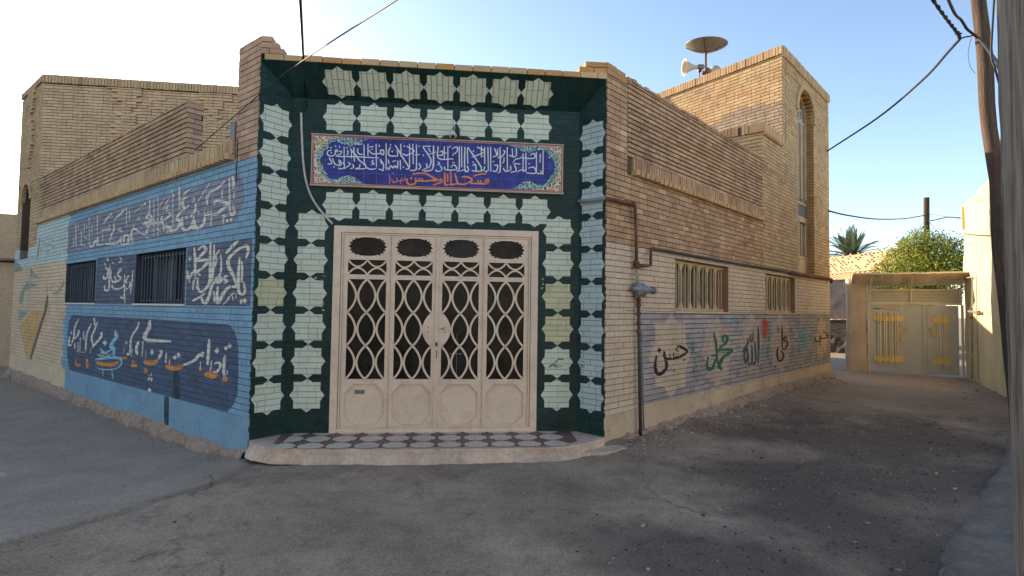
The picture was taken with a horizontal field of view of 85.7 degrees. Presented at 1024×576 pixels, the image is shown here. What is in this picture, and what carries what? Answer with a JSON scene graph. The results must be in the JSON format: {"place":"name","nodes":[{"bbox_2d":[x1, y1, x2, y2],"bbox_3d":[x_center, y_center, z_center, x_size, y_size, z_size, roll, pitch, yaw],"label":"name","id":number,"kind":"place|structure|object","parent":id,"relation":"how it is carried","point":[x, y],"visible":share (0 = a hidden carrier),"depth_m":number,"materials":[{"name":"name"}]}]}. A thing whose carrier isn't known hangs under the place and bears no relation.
{"place":"outdoors","nodes":[
{"label":"outdoors","id":0,"kind":"place"},
{"bbox_2d":[0,0,1000,317],"label":"sky","id":1,"kind":"structure","parent":0,"point":[866,55],"materials":[{"name":"blue"}]},
{"bbox_2d":[0,318,1009,575],"bbox_3d":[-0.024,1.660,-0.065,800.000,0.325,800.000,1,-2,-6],"label":"ground","id":2,"kind":"structure","parent":0,"point":[70,504],"depth_m":4.70,"materials":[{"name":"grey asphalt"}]},
{"bbox_2d":[0,213,16,365],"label":"beige house","id":3,"kind":"structure","parent":2,"relation":"on","point":[8,224],"depth_m":15.73,"materials":[{"name":"paint"}]},
{"bbox_2d":[3,36,835,464],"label":"mosque","id":4,"kind":"structure","parent":2,"relation":"on","point":[433,294],"depth_m":6.81,"materials":[{"name":"beige brick"}]},
{"bbox_2d":[63,260,96,303],"bbox_3d":[-7.816,-0.086,10.216,1.856,0.775,0.326,-1,-3,38],"label":"window","id":5,"kind":"structure","parent":4,"relation":"in","point":[75,278],"depth_m":10.37,"materials":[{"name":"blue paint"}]},
{"bbox_2d":[132,247,186,305],"bbox_3d":[-4.921,-0.135,7.941,1.860,0.775,0.326,-1,-3,38],"label":"window","id":6,"kind":"structure","parent":4,"relation":"in","point":[160,275],"depth_m":8.07,"materials":[{"name":"blue paint"}]},
{"bbox_2d":[230,121,236,140],"bbox_3d":[-3.299,-1.836,6.636,0.140,0.290,0.126,-1,-3,38],"label":"junction box","id":7,"kind":"object","parent":4,"relation":"attached to","point":[233,128],"visible":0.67,"depth_m":6.57,"materials":[{"name":"grey metal"}]},
{"bbox_2d":[235,139,237,181],"bbox_3d":[-3.211,-1.486,6.444,0.012,0.496,0.046,2,-3,-34],"label":"wall wire","id":8,"kind":"object","parent":4,"relation":"attached to","point":[236,161],"depth_m":6.43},
{"bbox_2d":[195,0,397,149],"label":"thin wire","id":9,"kind":"object","parent":4,"relation":"attached to","point":[378,11],"visible":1,"depth_m":5.21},
{"bbox_2d":[298,0,306,110],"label":"power cable","id":10,"kind":"object","parent":4,"relation":"attached to","point":[301,37],"visible":0.99,"depth_m":5.09,"materials":[{"name":"black rubber"}]},
{"bbox_2d":[300,113,332,223],"bbox_3d":[-2.322,-1.418,6.565,0.419,1.326,0.028,1,-2,-6],"label":"conduit","id":11,"kind":"object","parent":4,"relation":"attached to","point":[304,171],"visible":1,"depth_m":6.54,"materials":[{"name":"grey plastic"}]},
{"bbox_2d":[329,225,538,432],"bbox_3d":[-0.912,0.501,6.662,2.455,2.447,0.111,1,-2,-6],"label":"door","id":12,"kind":"structure","parent":4,"relation":"in","point":[433,329],"depth_m":6.67,"materials":[{"name":"beige metal"}]},
{"bbox_2d":[449,123,456,138],"bbox_3d":[-0.701,-1.914,6.677,0.089,0.219,0.130,0,-2,22],"label":"lamp socket","id":13,"kind":"object","parent":4,"relation":"attached to","point":[452,135],"visible":1,"depth_m":6.64,"materials":[{"name":"white plastic"}]},
{"bbox_2d":[577,196,657,435],"bbox_3d":[1.381,0.405,6.978,1.177,2.986,0.485,3,-3,-41],"label":"gas pipe","id":14,"kind":"object","parent":4,"relation":"attached to","point":[639,289],"visible":0.99,"depth_m":6.95,"materials":[{"name":"metal"}]},
{"bbox_2d":[681,59,704,76],"bbox_3d":[4.444,-5.244,13.501,0.503,0.679,0.404,1,-2,-6],"label":"loudspeaker","id":15,"kind":"object","parent":4,"relation":"on","point":[687,66],"visible":1,"depth_m":13.46,"materials":[{"name":"grey metal"}]},
{"bbox_2d":[674,259,729,313],"bbox_3d":[2.831,0.005,8.597,0.326,0.774,2.007,-1,-3,43],"label":"window","id":16,"kind":"structure","parent":4,"relation":"in","point":[699,287],"depth_m":8.72,"materials":[{"name":"beige metal"}]},
{"bbox_2d":[685,36,727,74],"bbox_3d":[4.789,-5.480,13.615,1.016,1.177,1.011,1,-2,-6],"label":"satellite dish","id":17,"kind":"object","parent":4,"relation":"on","point":[705,45],"visible":0.97,"depth_m":13.45,"materials":[{"name":"grey metal"}]},
{"bbox_2d":[707,65,720,71],"bbox_3d":[4.987,-5.300,13.896,0.424,0.726,0.408,-1,-3,44],"label":"loudspeaker","id":18,"kind":"object","parent":4,"relation":"on","point":[713,68],"visible":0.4,"depth_m":13.92,"materials":[{"name":"grey metal"}]},
{"bbox_2d":[653,248,791,272],"bbox_3d":[4.336,-0.392,9.922,0.054,0.084,7.295,-1,-3,43],"label":"wall cable","id":19,"kind":"object","parent":4,"relation":"attached to","point":[706,258],"depth_m":8.74,"materials":[{"name":"metal"}]},
{"bbox_2d":[765,273,795,313],"bbox_3d":[5.310,0.141,11.235,0.326,0.779,1.901,-1,-3,43],"label":"window","id":20,"kind":"structure","parent":4,"relation":"in","point":[780,290],"depth_m":11.42,"materials":[{"name":"beige metal"}]},
{"bbox_2d":[797,91,814,274],"bbox_3d":[6.599,-2.402,12.623,0.230,4.280,1.270,-1,-3,43],"label":"window","id":21,"kind":"structure","parent":4,"relation":"in","point":[805,226],"depth_m":12.97,"materials":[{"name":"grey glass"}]},
{"bbox_2d":[790,271,832,282],"bbox_3d":[6.880,-0.243,12.598,0.081,0.149,3.066,-1,-3,44],"label":"drain pipe","id":22,"kind":"object","parent":4,"relation":"attached to","point":[812,276],"visible":0.99,"depth_m":12.42,"materials":[{"name":"metal"}]},
{"bbox_2d":[827,39,960,151],"bbox_3d":[6.989,-3.285,10.344,0.485,0.650,7.315,0,-2,18],"label":"overhead cable","id":23,"kind":"object","parent":4,"relation":"attached to","point":[932,70],"visible":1,"depth_m":9.57,"materials":[{"name":"black rubber"}]},
{"bbox_2d":[931,0,962,38],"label":"twisted cable","id":24,"kind":"object","parent":23,"relation":"attached to","point":[945,17],"visible":1,"depth_m":6.57,"materials":[{"name":"black rubber"}]},
{"bbox_2d":[829,226,879,256],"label":"palm tree","id":25,"kind":"object","parent":2,"relation":"on","point":[850,243],"visible":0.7,"depth_m":40.59,"materials":[{"name":"green plant"}]},
{"bbox_2d":[845,279,867,372],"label":"gate pillar","id":26,"kind":"structure","parent":2,"relation":"on","point":[856,357],"depth_m":15.73,"materials":[{"name":"beige paint"}]},
{"bbox_2d":[829,279,905,354],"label":"alley wall","id":27,"kind":"structure","parent":2,"relation":"on","point":[837,295],"depth_m":22.91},
{"bbox_2d":[851,271,968,377],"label":"yard gate","id":28,"kind":"structure","parent":2,"relation":"on","point":[910,331],"depth_m":15.10,"materials":[{"name":"beige metal"}]},
{"bbox_2d":[866,225,964,305],"bbox_3d":[12.386,0.316,16.382,3.373,4.424,3.240,1,-2,-6],"label":"citrus tree","id":29,"kind":"object","parent":2,"relation":"on","point":[920,259],"visible":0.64,"depth_m":16.07,"materials":[{"name":"green plant"}]},
{"bbox_2d":[923,197,929,288],"bbox_3d":[18.038,-0.427,24.023,0.264,7.054,0.272,1,-2,-6],"label":"utility pole","id":30,"kind":"object","parent":2,"relation":"on","point":[926,209],"visible":0.34,"depth_m":24.04,"materials":[{"name":"brown wood"}]},
{"bbox_2d":[828,210,923,219],"bbox_3d":[12.898,-2.555,19.118,0.295,1.816,14.343,-1,-3,44],"label":"distant cable","id":31,"kind":"object","parent":30,"relation":"attached to","point":[869,218],"visible":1,"depth_m":17.34,"materials":[{"name":"black rubber"}]},
{"bbox_2d":[928,216,960,220],"bbox_3d":[15.457,-2.473,19.806,0.157,1.476,10.071,-1,-3,32],"label":"distant cable","id":32,"kind":"object","parent":30,"relation":"attached to","point":[945,217],"visible":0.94,"depth_m":19.42,"materials":[{"name":"black rubber"}]},
{"bbox_2d":[961,139,1006,396],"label":"plaster house","id":33,"kind":"structure","parent":2,"relation":"on","point":[976,228],"depth_m":12.58,"materials":[{"name":"beige paint"}]},
{"bbox_2d":[963,276,981,379],"bbox_3d":[11.151,0.956,13.401,0.081,2.522,2.219,-1,-3,32],"label":"gas meter pipe","id":34,"kind":"object","parent":33,"relation":"attached to","point":[976,312],"visible":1,"depth_m":13.36,"materials":[{"name":"beige metal"}]},
{"bbox_2d":[970,0,1010,444],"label":"utility pole","id":35,"kind":"object","parent":2,"relation":"on","point":[986,97],"visible":0.59,"depth_m":6.80,"materials":[{"name":"brown wood"}]},
{"bbox_2d":[947,0,997,69],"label":"overhead cable","id":36,"kind":"object","parent":35,"relation":"attached to","point":[981,41],"visible":0.81,"depth_m":6.48,"materials":[{"name":"black rubber"}]},
{"bbox_2d":[990,0,997,82],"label":"thin wire","id":37,"kind":"object","parent":36,"relation":"hanging from","point":[991,41],"visible":0.72,"depth_m":3.82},
{"bbox_2d":[996,0,1023,575],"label":"utility post","id":38,"kind":"object","parent":2,"relation":"on","point":[1010,26],"visible":1,"depth_m":2.01,"materials":[{"name":"wood"}]},
{"bbox_2d":[829,247,913,319],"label":"patterned wall","id":39,"kind":"structure","parent":0,"point":[843,267],"depth_m":24.98,"materials":[{"name":"beige brick"}]},
{"bbox_2d":[891,238,905,247],"bbox_3d":[19.644,-1.863,27.877,1.000,1.280,1.000,1,-2,-6],"label":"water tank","id":40,"kind":"object","parent":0,"point":[893,241],"visible":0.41,"depth_m":27.80,"materials":[{"name":"white plastic"}]},
{"bbox_2d":[939,435,1013,575],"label":"pavement","id":41,"kind":"structure","parent":0,"point":[980,542],"depth_m":3.86,"materials":[{"name":"grey concrete"}]}
]}

